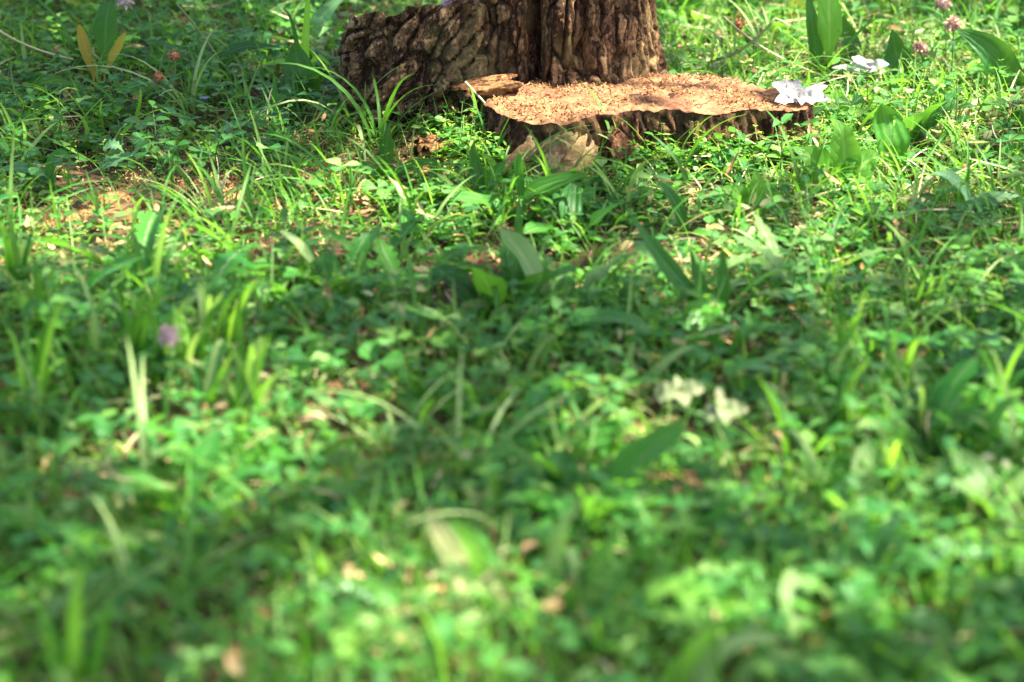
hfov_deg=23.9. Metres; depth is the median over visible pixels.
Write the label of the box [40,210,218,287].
dandelion
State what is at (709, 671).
grass tuft
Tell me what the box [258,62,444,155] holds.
grass tuft
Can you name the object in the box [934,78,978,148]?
leafy weed
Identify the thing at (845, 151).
lime weed
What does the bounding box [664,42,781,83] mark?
grass tuft
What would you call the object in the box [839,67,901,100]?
clover
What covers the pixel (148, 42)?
dandelion
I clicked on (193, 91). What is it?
grass tuft
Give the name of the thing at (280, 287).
dandelion
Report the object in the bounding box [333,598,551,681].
grass tuft
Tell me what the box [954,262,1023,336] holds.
dandelion
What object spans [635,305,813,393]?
dandelion
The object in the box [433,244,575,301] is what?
plantain
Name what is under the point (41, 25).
plantain
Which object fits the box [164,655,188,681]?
leafy weed
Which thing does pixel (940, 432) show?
plantain
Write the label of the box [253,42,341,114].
plantain
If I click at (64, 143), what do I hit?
clover
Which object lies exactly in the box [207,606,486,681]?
grass tuft
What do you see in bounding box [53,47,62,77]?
clover flower
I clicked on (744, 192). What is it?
lime weed
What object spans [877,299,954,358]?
dandelion
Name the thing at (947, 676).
grass tuft
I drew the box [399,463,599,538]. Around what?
grass tuft
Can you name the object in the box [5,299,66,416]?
grass tuft
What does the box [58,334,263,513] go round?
grass tuft
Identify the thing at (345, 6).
grass tuft
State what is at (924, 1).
grass tuft
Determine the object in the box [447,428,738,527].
grass tuft
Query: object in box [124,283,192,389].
grass tuft
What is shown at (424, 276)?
dandelion
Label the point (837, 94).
lime weed
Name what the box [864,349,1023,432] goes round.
plantain
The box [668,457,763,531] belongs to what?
plantain
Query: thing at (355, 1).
dandelion
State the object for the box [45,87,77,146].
leafy weed
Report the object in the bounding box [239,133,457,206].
grass tuft
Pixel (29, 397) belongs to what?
grass tuft
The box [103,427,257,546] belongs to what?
plantain
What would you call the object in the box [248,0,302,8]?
plantain
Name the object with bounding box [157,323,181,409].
clover flower
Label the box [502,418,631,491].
plantain
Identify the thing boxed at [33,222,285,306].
grass tuft
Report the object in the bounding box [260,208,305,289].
leafy weed
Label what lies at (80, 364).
grass tuft
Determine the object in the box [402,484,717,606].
grass tuft
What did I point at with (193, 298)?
grass plant
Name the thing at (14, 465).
plantain
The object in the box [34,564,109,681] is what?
grass plant
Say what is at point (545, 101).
sawdust
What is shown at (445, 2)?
clover flower
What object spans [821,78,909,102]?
plantain
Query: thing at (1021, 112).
clover flower
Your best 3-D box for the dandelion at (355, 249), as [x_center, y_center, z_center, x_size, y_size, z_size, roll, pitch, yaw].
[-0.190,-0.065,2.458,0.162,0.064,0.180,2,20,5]
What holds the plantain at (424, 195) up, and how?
on the ground at (206, 614)
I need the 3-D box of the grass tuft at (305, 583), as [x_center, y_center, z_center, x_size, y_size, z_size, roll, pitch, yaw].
[-0.153,0.185,1.737,0.186,0.071,0.193,-3,20,-9]
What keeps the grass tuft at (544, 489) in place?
on the ground at (206, 614)
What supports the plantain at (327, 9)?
on the ground at (206, 614)
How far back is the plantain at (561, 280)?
2.40 m
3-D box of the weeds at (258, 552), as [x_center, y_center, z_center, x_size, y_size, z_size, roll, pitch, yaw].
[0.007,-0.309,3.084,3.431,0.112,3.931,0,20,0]
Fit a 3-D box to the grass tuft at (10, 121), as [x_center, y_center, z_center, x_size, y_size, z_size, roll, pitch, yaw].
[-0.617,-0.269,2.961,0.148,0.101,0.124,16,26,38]
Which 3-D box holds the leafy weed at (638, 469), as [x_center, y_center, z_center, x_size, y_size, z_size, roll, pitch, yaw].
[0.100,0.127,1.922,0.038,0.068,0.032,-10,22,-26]
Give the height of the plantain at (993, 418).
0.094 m
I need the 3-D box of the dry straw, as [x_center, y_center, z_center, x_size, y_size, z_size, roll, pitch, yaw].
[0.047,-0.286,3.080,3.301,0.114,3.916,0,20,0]
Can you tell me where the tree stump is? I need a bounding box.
[479,73,828,184]
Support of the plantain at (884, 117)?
on the ground at (206, 614)
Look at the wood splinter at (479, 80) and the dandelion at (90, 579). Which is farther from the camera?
the wood splinter at (479, 80)
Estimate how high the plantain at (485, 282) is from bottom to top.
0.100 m
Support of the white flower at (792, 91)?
on the tree stump
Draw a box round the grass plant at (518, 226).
[514,202,522,234]
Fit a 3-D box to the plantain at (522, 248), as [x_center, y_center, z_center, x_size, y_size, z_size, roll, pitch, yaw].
[0.044,-0.051,2.379,0.162,0.083,0.168,-18,26,-40]
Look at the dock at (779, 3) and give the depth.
3.70 m
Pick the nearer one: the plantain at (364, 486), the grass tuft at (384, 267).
the plantain at (364, 486)
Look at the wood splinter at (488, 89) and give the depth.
2.97 m
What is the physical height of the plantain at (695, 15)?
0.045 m
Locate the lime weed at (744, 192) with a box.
[712,170,789,223]
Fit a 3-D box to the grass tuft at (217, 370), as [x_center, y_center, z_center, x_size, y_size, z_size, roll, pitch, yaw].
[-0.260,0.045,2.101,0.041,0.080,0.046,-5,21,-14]
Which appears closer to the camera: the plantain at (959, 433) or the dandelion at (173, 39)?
the plantain at (959, 433)
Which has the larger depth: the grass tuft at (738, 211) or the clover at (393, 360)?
the grass tuft at (738, 211)
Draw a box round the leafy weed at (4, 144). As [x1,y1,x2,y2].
[0,108,10,161]
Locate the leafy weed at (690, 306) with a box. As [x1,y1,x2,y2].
[663,282,710,375]
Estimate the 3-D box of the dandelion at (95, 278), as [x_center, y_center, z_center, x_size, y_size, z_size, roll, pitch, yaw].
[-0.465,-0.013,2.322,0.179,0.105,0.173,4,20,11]
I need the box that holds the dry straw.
[0,0,1023,681]
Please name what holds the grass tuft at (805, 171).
on the ground at (206, 614)
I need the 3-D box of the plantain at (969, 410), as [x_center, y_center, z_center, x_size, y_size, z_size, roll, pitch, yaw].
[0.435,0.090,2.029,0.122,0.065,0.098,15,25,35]
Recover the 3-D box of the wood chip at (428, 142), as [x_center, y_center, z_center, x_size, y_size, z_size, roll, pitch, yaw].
[-0.085,-0.235,2.938,0.076,0.025,0.049,10,33,8]
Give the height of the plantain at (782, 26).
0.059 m
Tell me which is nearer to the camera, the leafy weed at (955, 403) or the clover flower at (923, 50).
the leafy weed at (955, 403)
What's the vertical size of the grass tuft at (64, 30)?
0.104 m
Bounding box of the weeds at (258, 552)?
[0,0,1023,681]
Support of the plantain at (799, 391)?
on the ground at (206, 614)
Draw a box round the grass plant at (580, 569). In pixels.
[516,492,627,616]
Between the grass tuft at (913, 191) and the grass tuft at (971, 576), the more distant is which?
the grass tuft at (913, 191)
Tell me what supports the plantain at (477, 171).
on the ground at (206, 614)
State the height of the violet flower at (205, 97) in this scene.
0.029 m
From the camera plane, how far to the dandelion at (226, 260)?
2.43 m
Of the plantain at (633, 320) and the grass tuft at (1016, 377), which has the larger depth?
the plantain at (633, 320)
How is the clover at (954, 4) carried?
on the ground at (206, 614)
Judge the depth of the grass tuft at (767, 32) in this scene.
3.38 m
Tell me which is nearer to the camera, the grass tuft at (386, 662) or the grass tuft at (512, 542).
the grass tuft at (386, 662)
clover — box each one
[0,135,74,163]
[81,105,187,162]
[133,266,265,319]
[134,133,215,177]
[195,513,305,584]
[270,315,386,367]
[275,466,357,522]
[284,377,414,450]
[322,157,396,210]
[324,305,471,391]
[382,300,458,346]
[500,446,661,528]
[513,379,628,453]
[543,197,614,234]
[544,165,670,210]
[583,520,711,630]
[597,575,722,658]
[664,45,713,73]
[768,0,852,19]
[801,645,919,681]
[813,89,903,125]
[813,104,860,124]
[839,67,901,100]
[925,581,1023,623]
[935,3,993,33]
[955,601,1023,681]
[956,5,1021,33]
[962,92,1023,126]
[984,6,1023,38]
[996,134,1023,165]
[1004,3,1023,40]
[1013,254,1023,268]
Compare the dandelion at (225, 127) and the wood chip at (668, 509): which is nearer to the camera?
the wood chip at (668, 509)
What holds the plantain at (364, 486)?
on the ground at (206, 614)
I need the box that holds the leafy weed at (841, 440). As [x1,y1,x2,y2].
[831,437,868,498]
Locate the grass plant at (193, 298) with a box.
[154,288,219,348]
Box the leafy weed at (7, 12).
[1,7,31,65]
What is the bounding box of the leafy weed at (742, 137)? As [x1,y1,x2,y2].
[721,131,752,184]
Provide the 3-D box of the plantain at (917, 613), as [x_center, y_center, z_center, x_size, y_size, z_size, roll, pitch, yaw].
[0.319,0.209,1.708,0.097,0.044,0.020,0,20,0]
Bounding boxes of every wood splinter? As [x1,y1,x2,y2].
[445,73,516,90]
[459,79,522,97]
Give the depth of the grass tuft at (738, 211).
2.63 m
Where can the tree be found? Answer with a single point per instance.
(554, 42)
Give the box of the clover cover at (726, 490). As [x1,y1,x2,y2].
[0,0,1023,681]
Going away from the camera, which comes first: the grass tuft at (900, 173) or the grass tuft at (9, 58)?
the grass tuft at (900, 173)
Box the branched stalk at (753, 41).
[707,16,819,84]
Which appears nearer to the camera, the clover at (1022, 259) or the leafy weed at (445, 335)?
the leafy weed at (445, 335)
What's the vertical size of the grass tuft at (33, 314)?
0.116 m
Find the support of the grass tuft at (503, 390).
on the ground at (206, 614)
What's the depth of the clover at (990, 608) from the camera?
1.65 m
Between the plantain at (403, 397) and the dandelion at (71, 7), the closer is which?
the plantain at (403, 397)
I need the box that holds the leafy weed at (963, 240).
[940,235,989,311]
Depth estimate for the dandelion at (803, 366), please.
2.23 m
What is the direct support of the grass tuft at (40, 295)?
on the ground at (206, 614)
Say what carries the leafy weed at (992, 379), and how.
on the ground at (206, 614)
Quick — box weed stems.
[0,0,1023,681]
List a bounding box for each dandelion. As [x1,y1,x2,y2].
[0,255,142,345]
[0,506,26,543]
[0,570,141,677]
[3,373,65,445]
[19,6,75,42]
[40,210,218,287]
[77,45,171,77]
[99,131,149,170]
[114,28,191,59]
[122,41,217,75]
[192,224,343,278]
[219,0,300,21]
[220,119,293,144]
[230,275,372,339]
[236,232,390,315]
[248,507,429,570]
[260,12,341,53]
[269,91,362,124]
[295,226,440,296]
[317,217,466,294]
[342,0,389,11]
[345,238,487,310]
[475,193,559,228]
[483,441,700,535]
[522,287,758,372]
[577,466,758,594]
[632,240,751,323]
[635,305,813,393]
[639,205,734,232]
[700,345,883,406]
[711,213,885,314]
[733,235,916,351]
[747,352,978,391]
[788,0,876,28]
[821,511,1006,589]
[827,186,932,247]
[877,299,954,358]
[946,63,982,89]
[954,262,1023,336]
[999,169,1023,178]
[1014,383,1023,440]
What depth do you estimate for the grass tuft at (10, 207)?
2.65 m
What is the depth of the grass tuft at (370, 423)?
2.07 m
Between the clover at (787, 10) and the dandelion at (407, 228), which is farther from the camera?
the clover at (787, 10)
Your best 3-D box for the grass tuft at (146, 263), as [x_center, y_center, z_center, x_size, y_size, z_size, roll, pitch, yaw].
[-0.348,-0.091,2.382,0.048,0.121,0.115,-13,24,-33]
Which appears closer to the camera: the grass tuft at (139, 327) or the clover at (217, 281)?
the grass tuft at (139, 327)
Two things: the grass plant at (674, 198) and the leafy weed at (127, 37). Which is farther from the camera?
the leafy weed at (127, 37)
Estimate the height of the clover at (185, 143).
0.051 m
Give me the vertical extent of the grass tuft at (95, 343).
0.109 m
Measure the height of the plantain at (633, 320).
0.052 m
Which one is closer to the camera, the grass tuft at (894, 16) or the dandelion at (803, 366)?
the dandelion at (803, 366)
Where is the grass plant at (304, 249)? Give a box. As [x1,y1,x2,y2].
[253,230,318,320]
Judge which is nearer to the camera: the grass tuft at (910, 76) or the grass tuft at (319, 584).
the grass tuft at (319, 584)
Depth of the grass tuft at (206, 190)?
2.70 m
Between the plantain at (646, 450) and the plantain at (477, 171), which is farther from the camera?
the plantain at (477, 171)
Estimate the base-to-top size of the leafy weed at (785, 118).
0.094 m
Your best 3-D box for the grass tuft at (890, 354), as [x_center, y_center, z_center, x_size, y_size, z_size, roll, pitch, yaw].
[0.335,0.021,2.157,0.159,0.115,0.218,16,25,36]
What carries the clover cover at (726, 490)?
on the ground at (206, 614)
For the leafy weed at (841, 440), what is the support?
on the ground at (206, 614)
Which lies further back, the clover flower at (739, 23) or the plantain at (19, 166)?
the clover flower at (739, 23)
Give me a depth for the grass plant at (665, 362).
2.20 m
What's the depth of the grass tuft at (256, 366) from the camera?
2.09 m
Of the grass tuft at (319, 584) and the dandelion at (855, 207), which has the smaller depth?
the grass tuft at (319, 584)
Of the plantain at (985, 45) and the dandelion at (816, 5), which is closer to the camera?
the plantain at (985, 45)
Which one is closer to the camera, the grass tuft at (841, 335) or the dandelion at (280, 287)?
the grass tuft at (841, 335)
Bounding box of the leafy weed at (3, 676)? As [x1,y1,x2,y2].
[0,671,8,681]
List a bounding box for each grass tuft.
[0,3,35,70]
[0,35,29,64]
[0,102,78,151]
[0,126,132,242]
[0,206,36,292]
[0,265,187,390]
[0,354,71,435]
[0,386,162,574]
[0,480,273,629]
[0,550,182,681]
[1,0,133,70]
[2,297,183,428]
[3,198,205,305]
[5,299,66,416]
[11,255,60,329]
[13,487,301,631]
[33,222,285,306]
[53,25,283,115]
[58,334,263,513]
[74,267,140,383]
[92,537,401,680]
[102,278,169,373]
[111,204,172,298]
[116,162,220,234]
[116,286,170,378]
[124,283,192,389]
[133,152,284,222]
[144,151,288,231]
[172,296,231,382]
[172,511,407,657]
[179,279,243,370]
[187,340,237,429]
[204,311,263,400]
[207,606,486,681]
[209,270,264,359]
[214,345,275,423]
[228,333,290,435]
[236,49,402,160]
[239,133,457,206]
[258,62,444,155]
[271,444,493,559]
[304,348,590,490]
[305,223,464,347]
[311,370,531,474]
[317,136,502,257]
[317,444,519,565]
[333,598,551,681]
[337,1,351,11]
[373,597,519,681]
[379,195,479,262]
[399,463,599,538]
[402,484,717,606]
[406,348,601,461]
[414,303,524,377]
[421,125,589,180]
[424,182,540,226]
[444,150,564,237]
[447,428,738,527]
[467,124,623,194]
[467,236,674,307]
[472,436,677,509]
[522,269,762,377]
[543,661,716,681]
[555,122,672,214]
[660,27,766,81]
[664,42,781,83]
[664,373,922,467]
[671,175,813,244]
[692,637,858,681]
[699,132,893,196]
[708,0,855,73]
[723,4,817,71]
[723,108,889,208]
[729,194,956,305]
[747,302,977,395]
[749,47,830,82]
[754,626,1020,681]
[779,406,860,505]
[789,56,938,100]
[794,315,865,412]
[806,348,874,456]
[814,335,1003,450]
[815,227,1006,333]
[829,286,865,368]
[839,1,959,55]
[854,162,1018,222]
[856,421,901,500]
[858,22,974,101]
[876,139,972,200]
[882,254,1010,322]
[893,655,967,681]
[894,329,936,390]
[903,0,990,22]
[903,347,1020,503]
[913,355,1017,426]
[930,474,1023,603]
[935,277,1023,340]
[942,0,1023,41]
[946,654,948,681]
[949,139,1023,197]
[955,0,1005,42]
[969,243,1023,318]
[972,392,1007,464]
[978,344,1023,418]
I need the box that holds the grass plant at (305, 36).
[264,0,330,66]
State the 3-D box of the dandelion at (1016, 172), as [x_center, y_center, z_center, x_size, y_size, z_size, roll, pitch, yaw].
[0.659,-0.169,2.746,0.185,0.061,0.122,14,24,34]
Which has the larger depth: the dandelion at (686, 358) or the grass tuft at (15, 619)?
the dandelion at (686, 358)
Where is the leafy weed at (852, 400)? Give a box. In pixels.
[824,394,886,475]
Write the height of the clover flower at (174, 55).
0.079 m
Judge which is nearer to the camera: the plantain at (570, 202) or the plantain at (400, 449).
the plantain at (400, 449)
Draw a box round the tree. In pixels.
[338,0,669,136]
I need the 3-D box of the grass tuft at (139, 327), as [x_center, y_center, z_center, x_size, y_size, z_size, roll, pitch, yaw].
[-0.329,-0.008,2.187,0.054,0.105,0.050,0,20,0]
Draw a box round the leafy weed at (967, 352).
[954,314,1003,390]
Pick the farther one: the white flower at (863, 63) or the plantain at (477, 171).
the white flower at (863, 63)
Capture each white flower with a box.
[652,376,703,406]
[700,398,747,424]
[772,79,828,104]
[832,55,888,72]
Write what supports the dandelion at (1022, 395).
on the ground at (206, 614)
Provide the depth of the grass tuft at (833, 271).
2.48 m
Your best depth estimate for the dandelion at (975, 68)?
3.25 m
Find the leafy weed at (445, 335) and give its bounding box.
[430,332,456,389]
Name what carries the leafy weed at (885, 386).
on the ground at (206, 614)
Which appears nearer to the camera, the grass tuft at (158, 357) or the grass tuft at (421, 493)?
the grass tuft at (421, 493)
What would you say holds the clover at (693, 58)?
on the ground at (206, 614)
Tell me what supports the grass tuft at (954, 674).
on the ground at (206, 614)
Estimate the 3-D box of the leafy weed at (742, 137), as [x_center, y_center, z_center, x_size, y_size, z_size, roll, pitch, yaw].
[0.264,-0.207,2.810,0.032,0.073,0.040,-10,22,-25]
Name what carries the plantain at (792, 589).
on the ground at (206, 614)
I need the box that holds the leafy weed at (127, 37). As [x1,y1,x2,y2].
[96,0,140,62]
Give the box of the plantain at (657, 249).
[626,206,730,325]
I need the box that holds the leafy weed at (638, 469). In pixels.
[625,464,664,527]
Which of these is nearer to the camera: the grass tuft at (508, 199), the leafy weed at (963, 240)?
the leafy weed at (963, 240)
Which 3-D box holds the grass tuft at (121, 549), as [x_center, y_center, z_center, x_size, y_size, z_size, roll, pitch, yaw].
[-0.269,0.174,1.742,0.176,0.090,0.214,6,21,15]
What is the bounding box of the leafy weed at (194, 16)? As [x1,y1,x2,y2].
[181,0,207,27]
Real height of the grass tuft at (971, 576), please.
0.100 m
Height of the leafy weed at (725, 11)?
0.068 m
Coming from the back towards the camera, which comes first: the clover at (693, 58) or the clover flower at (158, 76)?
the clover at (693, 58)
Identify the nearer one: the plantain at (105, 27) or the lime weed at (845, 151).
the lime weed at (845, 151)
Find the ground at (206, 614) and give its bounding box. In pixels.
[0,0,1023,681]
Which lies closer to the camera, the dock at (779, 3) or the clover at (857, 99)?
the clover at (857, 99)
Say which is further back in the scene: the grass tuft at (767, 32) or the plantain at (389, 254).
the grass tuft at (767, 32)
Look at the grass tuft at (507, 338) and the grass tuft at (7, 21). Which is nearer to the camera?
the grass tuft at (507, 338)
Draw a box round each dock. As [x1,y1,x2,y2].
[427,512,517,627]
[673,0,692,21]
[694,0,712,10]
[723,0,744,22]
[745,0,760,20]
[775,0,788,19]
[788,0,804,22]
[806,0,841,80]
[840,15,864,62]
[870,0,887,17]
[886,29,922,88]
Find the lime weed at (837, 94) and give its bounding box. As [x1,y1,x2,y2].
[820,90,848,124]
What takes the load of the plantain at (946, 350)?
on the ground at (206, 614)
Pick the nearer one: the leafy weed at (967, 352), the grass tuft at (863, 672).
the grass tuft at (863, 672)
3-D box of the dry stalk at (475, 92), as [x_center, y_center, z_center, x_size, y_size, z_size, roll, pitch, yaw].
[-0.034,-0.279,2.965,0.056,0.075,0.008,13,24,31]
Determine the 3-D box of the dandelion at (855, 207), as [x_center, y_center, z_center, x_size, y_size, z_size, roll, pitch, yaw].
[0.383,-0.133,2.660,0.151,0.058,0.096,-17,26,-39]
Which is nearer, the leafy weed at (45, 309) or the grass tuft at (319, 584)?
the grass tuft at (319, 584)
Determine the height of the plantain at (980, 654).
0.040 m
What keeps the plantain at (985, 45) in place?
on the ground at (206, 614)
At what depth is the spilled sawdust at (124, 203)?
2.81 m
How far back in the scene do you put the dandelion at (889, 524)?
1.82 m
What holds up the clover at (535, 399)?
on the ground at (206, 614)
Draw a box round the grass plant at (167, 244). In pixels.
[127,242,195,262]
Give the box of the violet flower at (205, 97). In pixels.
[200,96,209,118]
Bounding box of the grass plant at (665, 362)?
[623,341,695,400]
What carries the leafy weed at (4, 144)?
on the ground at (206, 614)
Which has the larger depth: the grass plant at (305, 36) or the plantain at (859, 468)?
the grass plant at (305, 36)
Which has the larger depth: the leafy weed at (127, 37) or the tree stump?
the leafy weed at (127, 37)
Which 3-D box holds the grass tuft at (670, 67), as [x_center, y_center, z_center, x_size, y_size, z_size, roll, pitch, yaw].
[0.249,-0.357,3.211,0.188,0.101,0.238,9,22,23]
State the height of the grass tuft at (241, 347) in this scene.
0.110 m
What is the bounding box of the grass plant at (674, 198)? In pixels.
[652,175,688,236]
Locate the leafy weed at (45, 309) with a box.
[19,280,90,377]
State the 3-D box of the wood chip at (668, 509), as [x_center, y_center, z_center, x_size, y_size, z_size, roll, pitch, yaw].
[0.131,0.142,1.942,0.033,0.014,0.025,-3,31,-17]
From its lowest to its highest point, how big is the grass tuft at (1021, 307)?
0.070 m
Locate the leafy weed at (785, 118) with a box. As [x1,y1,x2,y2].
[765,114,799,188]
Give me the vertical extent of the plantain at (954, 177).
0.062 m
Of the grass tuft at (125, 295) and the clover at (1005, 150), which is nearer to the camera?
the grass tuft at (125, 295)
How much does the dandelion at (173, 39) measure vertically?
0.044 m
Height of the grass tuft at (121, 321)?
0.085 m
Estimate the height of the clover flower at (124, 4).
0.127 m
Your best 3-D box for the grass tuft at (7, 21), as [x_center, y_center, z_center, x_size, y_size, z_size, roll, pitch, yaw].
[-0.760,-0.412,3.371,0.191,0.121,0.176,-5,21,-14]
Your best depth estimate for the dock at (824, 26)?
3.30 m
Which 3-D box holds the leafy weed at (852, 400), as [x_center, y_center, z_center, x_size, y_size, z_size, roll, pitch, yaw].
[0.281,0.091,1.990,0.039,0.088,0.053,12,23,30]
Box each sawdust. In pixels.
[2,115,799,439]
[487,70,806,122]
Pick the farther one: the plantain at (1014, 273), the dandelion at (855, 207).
the dandelion at (855, 207)
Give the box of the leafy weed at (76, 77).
[74,37,99,83]
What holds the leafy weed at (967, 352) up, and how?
on the ground at (206, 614)
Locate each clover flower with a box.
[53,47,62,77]
[112,0,135,82]
[152,71,165,109]
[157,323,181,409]
[167,49,182,105]
[439,0,456,5]
[472,257,492,279]
[732,17,745,69]
[908,40,930,72]
[931,0,953,74]
[941,15,964,86]
[1000,94,1023,123]
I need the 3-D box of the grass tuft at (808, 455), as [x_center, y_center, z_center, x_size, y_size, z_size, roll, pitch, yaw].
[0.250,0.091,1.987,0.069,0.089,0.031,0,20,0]
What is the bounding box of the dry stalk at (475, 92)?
[464,81,488,106]
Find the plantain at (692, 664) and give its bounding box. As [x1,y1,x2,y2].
[660,625,805,681]
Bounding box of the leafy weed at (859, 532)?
[831,499,896,589]
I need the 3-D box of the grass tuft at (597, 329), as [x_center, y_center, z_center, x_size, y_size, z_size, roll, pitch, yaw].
[0.101,-0.006,2.280,0.234,0.091,0.158,18,27,41]
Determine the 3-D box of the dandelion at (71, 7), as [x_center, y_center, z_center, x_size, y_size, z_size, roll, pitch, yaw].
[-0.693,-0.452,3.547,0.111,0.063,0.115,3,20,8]
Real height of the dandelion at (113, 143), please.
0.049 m
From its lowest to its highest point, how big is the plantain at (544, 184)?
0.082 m
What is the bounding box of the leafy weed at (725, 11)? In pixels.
[721,1,732,31]
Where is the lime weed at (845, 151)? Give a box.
[791,119,879,198]
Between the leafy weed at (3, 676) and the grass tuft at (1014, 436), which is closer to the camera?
the leafy weed at (3, 676)
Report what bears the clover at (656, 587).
on the ground at (206, 614)
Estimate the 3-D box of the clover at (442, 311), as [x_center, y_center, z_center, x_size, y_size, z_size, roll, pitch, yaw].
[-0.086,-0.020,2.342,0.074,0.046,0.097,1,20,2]
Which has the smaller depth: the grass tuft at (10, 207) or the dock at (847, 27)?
the grass tuft at (10, 207)
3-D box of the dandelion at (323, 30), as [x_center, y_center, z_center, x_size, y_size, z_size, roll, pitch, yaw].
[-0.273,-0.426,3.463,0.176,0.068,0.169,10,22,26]
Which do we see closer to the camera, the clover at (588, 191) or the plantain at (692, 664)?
the plantain at (692, 664)
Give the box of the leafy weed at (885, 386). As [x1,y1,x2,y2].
[851,374,902,451]
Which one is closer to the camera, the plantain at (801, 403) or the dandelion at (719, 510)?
the dandelion at (719, 510)
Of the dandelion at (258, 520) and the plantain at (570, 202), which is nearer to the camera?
the dandelion at (258, 520)
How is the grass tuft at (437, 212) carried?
on the ground at (206, 614)
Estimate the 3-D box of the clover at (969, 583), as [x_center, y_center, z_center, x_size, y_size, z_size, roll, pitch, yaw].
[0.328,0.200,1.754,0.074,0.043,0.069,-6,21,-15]
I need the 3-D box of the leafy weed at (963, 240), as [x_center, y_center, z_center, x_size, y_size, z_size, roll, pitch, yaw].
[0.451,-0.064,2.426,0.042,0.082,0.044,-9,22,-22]
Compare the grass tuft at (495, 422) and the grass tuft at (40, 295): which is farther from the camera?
the grass tuft at (40, 295)
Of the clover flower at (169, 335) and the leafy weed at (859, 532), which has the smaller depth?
the leafy weed at (859, 532)
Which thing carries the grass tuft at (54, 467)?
on the ground at (206, 614)
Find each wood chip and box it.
[411,134,467,160]
[661,506,693,528]
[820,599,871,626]
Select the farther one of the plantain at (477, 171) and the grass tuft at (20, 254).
the plantain at (477, 171)
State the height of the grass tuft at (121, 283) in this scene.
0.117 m
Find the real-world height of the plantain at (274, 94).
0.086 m
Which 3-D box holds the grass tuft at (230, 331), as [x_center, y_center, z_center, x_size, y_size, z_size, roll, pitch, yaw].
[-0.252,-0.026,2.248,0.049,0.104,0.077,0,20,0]
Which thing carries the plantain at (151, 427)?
on the ground at (206, 614)
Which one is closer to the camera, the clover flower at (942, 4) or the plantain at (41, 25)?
the clover flower at (942, 4)
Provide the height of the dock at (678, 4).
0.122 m
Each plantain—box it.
[0,148,70,187]
[0,449,43,479]
[0,470,39,545]
[0,492,182,568]
[0,545,170,610]
[25,0,152,92]
[25,22,94,47]
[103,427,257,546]
[124,28,186,46]
[129,416,305,473]
[131,3,287,79]
[230,14,276,31]
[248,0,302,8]
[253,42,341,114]
[263,259,384,327]
[272,73,278,130]
[274,3,313,28]
[283,251,398,302]
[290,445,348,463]
[297,472,389,507]
[299,574,386,602]
[309,0,342,37]
[325,429,495,502]
[346,121,439,179]
[380,184,462,207]
[394,367,464,417]
[432,260,572,320]
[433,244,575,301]
[450,154,601,221]
[458,229,629,324]
[469,138,508,190]
[469,374,575,457]
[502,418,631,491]
[502,420,686,538]
[512,275,625,336]
[523,183,617,242]
[561,374,645,407]
[566,294,738,355]
[626,206,730,325]
[657,2,703,20]
[660,625,805,681]
[668,3,716,30]
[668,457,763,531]
[670,157,748,184]
[693,222,773,257]
[708,568,894,681]
[723,520,907,646]
[728,379,827,429]
[732,39,794,72]
[744,6,799,46]
[773,388,912,425]
[788,441,940,531]
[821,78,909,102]
[822,357,990,448]
[862,99,958,147]
[863,649,1011,681]
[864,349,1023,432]
[869,332,1000,380]
[872,103,909,174]
[875,395,1012,462]
[884,397,1023,503]
[896,607,1023,665]
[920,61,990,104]
[920,611,1023,681]
[929,422,1023,491]
[930,170,1023,221]
[951,446,1023,540]
[954,407,1023,464]
[955,29,1023,93]
[988,256,1023,297]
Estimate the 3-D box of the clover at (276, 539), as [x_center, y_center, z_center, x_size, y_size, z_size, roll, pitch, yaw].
[-0.208,0.163,1.828,0.081,0.052,0.094,8,21,21]
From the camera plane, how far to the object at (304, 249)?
2.35 m
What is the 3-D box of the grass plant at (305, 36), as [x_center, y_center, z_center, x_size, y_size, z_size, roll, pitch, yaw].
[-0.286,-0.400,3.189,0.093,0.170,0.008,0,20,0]
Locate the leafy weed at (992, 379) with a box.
[958,373,1003,444]
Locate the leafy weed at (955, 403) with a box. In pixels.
[931,396,971,458]
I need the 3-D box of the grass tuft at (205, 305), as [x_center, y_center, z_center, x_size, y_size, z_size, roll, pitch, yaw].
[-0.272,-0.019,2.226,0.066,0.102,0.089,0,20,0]
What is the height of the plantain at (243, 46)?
0.109 m
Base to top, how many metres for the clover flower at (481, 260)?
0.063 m
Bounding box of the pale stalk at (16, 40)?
[0,30,72,59]
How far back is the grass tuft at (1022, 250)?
2.28 m
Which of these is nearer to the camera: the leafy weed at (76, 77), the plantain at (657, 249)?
the plantain at (657, 249)
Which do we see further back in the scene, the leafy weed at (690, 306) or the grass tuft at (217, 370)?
the leafy weed at (690, 306)

